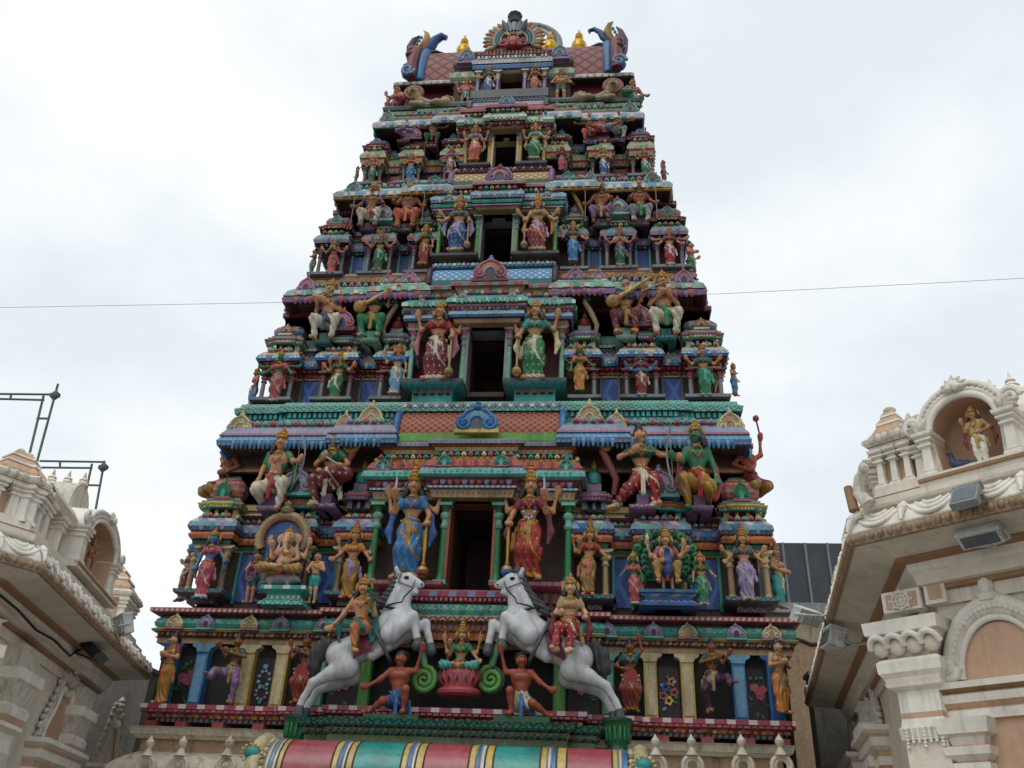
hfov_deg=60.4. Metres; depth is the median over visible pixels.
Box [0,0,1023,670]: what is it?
sky
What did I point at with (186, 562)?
statue
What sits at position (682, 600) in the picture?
pedestal block
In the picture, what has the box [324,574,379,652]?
statue
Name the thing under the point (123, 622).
floodlight
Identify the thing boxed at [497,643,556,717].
statue
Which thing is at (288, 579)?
mouse statue
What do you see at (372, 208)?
statue
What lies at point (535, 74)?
statue
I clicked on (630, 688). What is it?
statue
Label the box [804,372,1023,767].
shrine building
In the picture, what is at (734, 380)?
statue
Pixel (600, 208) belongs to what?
statue
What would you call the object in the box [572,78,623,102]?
lion statue
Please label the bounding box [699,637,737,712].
statue
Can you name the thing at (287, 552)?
statue
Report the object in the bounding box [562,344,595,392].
statue
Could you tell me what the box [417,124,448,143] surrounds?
statue
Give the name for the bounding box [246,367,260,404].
statue
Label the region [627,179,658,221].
statue
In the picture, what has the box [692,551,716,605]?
statue
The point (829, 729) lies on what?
wall
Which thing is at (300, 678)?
statue
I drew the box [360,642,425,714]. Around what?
statue
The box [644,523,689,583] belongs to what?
statue
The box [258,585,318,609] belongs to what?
pedestal block
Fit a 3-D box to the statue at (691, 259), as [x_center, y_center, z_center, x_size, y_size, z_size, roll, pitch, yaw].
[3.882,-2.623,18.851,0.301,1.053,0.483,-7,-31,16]
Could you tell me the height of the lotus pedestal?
0.393 m
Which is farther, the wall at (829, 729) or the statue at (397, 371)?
the statue at (397, 371)
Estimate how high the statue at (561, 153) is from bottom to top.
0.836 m
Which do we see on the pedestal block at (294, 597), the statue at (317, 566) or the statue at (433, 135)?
the statue at (317, 566)
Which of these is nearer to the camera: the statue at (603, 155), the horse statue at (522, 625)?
the horse statue at (522, 625)
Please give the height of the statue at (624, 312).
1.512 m
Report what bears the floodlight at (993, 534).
attached to the shrine building at (927, 609)
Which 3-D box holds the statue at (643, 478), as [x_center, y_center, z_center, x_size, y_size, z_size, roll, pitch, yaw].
[2.279,1.400,15.250,1.314,1.700,0.529,0,-30,6]
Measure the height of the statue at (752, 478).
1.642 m
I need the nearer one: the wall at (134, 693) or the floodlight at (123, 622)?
the floodlight at (123, 622)
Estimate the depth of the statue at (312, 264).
19.64 m
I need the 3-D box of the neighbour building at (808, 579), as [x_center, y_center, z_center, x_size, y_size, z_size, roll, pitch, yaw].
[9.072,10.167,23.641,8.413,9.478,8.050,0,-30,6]
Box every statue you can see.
[84,537,99,571]
[150,631,181,703]
[173,543,191,601]
[189,527,227,599]
[198,456,240,498]
[203,633,246,704]
[242,552,260,603]
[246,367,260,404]
[250,427,305,511]
[256,525,312,584]
[258,350,301,403]
[258,574,300,584]
[288,633,311,703]
[294,565,435,714]
[305,552,325,603]
[307,248,317,276]
[307,433,352,508]
[308,278,342,339]
[321,238,347,272]
[322,351,356,400]
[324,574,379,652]
[328,519,372,598]
[350,182,384,227]
[353,166,359,181]
[353,282,400,337]
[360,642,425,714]
[363,156,382,180]
[365,229,396,270]
[383,342,407,395]
[384,85,405,106]
[384,460,441,579]
[392,181,426,227]
[395,119,412,136]
[400,153,421,179]
[403,85,454,105]
[409,224,433,267]
[413,300,461,379]
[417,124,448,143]
[437,192,474,252]
[438,617,482,671]
[440,146,459,174]
[455,77,476,101]
[460,125,489,162]
[477,65,495,89]
[483,567,625,716]
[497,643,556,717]
[501,461,561,581]
[512,299,561,378]
[516,191,559,250]
[522,122,550,160]
[527,64,547,87]
[548,572,592,653]
[550,69,571,97]
[552,145,570,171]
[559,220,588,263]
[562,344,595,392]
[571,519,610,595]
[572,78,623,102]
[573,112,605,139]
[582,180,613,222]
[592,147,613,173]
[602,111,634,137]
[604,226,635,265]
[606,275,652,334]
[606,423,681,511]
[614,633,643,712]
[619,551,642,605]
[620,78,649,109]
[624,351,657,395]
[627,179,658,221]
[630,528,698,588]
[634,148,654,173]
[641,269,683,335]
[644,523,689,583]
[651,226,687,264]
[660,160,668,179]
[666,419,722,510]
[684,344,721,395]
[686,241,700,280]
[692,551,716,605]
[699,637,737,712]
[719,522,767,600]
[730,362,739,396]
[731,415,773,498]
[767,637,792,713]
[768,537,790,608]
[945,451,976,467]
[958,405,998,460]
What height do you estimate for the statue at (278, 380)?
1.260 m
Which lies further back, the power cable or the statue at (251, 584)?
the statue at (251, 584)
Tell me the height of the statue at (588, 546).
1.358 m
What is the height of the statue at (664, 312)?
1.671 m
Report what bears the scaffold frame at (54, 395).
on the shrine building at (53, 586)
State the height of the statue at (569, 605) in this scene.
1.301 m
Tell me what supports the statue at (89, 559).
in the shrine building at (53, 586)
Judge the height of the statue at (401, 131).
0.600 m
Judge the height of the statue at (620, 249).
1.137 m
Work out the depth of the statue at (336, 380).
17.43 m
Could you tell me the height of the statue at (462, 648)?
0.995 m
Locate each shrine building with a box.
[0,448,151,767]
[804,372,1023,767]
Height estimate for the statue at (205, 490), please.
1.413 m
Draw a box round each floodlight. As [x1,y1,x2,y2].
[75,641,108,664]
[112,611,134,636]
[789,604,826,627]
[820,623,866,653]
[949,479,988,511]
[954,520,1011,550]
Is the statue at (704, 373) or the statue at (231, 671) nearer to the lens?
the statue at (231, 671)
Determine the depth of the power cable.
10.93 m
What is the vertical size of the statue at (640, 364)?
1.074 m
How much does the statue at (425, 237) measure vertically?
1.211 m
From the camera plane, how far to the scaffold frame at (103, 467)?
13.90 m
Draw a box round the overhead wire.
[0,278,1022,307]
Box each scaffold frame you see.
[0,383,60,461]
[39,460,108,508]
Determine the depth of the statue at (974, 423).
7.84 m
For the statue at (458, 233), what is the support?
on the temple tower
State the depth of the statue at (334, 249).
19.48 m
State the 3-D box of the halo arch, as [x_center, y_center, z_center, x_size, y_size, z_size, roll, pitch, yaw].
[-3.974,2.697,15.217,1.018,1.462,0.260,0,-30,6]
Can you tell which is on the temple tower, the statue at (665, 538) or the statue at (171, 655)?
the statue at (171, 655)
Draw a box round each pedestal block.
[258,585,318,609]
[637,588,698,615]
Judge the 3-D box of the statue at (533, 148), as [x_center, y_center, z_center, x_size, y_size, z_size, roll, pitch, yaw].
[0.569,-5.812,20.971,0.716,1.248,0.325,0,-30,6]
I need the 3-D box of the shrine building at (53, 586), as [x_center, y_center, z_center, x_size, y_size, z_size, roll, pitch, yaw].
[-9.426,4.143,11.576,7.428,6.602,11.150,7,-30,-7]
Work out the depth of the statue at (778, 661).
13.18 m
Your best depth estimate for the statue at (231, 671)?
13.97 m
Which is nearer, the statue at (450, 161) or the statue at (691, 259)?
the statue at (691, 259)
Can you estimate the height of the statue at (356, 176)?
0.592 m
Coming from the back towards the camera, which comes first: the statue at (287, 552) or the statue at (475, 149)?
the statue at (475, 149)
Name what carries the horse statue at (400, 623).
on the temple tower
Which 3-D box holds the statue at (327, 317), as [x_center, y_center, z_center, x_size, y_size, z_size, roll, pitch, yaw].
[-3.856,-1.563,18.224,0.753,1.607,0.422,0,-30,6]
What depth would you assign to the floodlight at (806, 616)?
10.35 m
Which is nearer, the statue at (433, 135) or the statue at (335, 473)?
the statue at (335, 473)
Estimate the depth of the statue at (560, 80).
22.76 m
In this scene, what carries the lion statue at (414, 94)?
on the temple tower
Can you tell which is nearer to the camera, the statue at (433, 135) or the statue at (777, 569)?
the statue at (777, 569)
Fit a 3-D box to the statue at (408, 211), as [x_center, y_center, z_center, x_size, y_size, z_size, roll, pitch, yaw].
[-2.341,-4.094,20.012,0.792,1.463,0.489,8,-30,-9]
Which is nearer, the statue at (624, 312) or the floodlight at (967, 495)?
the floodlight at (967, 495)
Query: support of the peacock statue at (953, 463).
in the shrine building at (927, 609)
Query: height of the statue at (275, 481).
1.699 m
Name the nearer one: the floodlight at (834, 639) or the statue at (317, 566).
the floodlight at (834, 639)
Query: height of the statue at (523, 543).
2.174 m
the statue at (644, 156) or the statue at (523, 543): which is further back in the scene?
the statue at (644, 156)
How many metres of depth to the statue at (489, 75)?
22.99 m
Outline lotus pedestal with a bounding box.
[437,667,482,698]
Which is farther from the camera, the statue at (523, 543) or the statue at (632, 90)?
the statue at (632, 90)
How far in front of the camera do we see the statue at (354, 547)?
14.96 m
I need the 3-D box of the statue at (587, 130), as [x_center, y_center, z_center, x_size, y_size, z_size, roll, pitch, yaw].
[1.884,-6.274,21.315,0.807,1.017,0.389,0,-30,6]
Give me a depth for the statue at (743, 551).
14.35 m
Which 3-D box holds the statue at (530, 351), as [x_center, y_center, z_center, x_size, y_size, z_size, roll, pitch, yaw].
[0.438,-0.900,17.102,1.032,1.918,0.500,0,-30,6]
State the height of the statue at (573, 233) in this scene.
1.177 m
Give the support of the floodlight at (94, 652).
attached to the shrine building at (53, 586)
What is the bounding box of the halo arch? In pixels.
[250,500,310,582]
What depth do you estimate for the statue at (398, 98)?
22.95 m
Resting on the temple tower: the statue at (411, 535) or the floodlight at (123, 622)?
the statue at (411, 535)
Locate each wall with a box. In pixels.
[80,668,158,767]
[802,671,848,767]
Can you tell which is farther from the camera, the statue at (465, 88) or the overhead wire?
the overhead wire
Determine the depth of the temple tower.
15.84 m
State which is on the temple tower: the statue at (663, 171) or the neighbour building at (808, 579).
the statue at (663, 171)
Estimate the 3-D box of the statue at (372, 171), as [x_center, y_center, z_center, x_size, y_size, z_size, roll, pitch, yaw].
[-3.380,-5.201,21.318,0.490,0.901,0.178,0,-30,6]
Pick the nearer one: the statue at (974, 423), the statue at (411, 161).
the statue at (974, 423)
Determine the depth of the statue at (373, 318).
17.88 m
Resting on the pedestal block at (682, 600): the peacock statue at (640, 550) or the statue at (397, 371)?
the peacock statue at (640, 550)
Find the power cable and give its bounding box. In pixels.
[0,594,78,656]
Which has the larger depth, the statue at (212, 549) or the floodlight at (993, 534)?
the statue at (212, 549)
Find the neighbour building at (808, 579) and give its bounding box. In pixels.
[758,542,841,767]
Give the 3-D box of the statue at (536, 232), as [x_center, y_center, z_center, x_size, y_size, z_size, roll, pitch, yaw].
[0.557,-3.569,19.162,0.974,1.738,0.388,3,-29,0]
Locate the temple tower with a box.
[104,10,800,767]
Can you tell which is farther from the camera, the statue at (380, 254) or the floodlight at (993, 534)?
the statue at (380, 254)
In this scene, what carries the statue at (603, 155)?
on the temple tower
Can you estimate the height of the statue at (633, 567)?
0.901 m
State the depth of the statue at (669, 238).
18.82 m
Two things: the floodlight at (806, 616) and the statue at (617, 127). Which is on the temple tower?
the statue at (617, 127)
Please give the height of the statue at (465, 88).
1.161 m
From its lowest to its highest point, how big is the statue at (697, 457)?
1.783 m
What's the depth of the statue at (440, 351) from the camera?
17.21 m

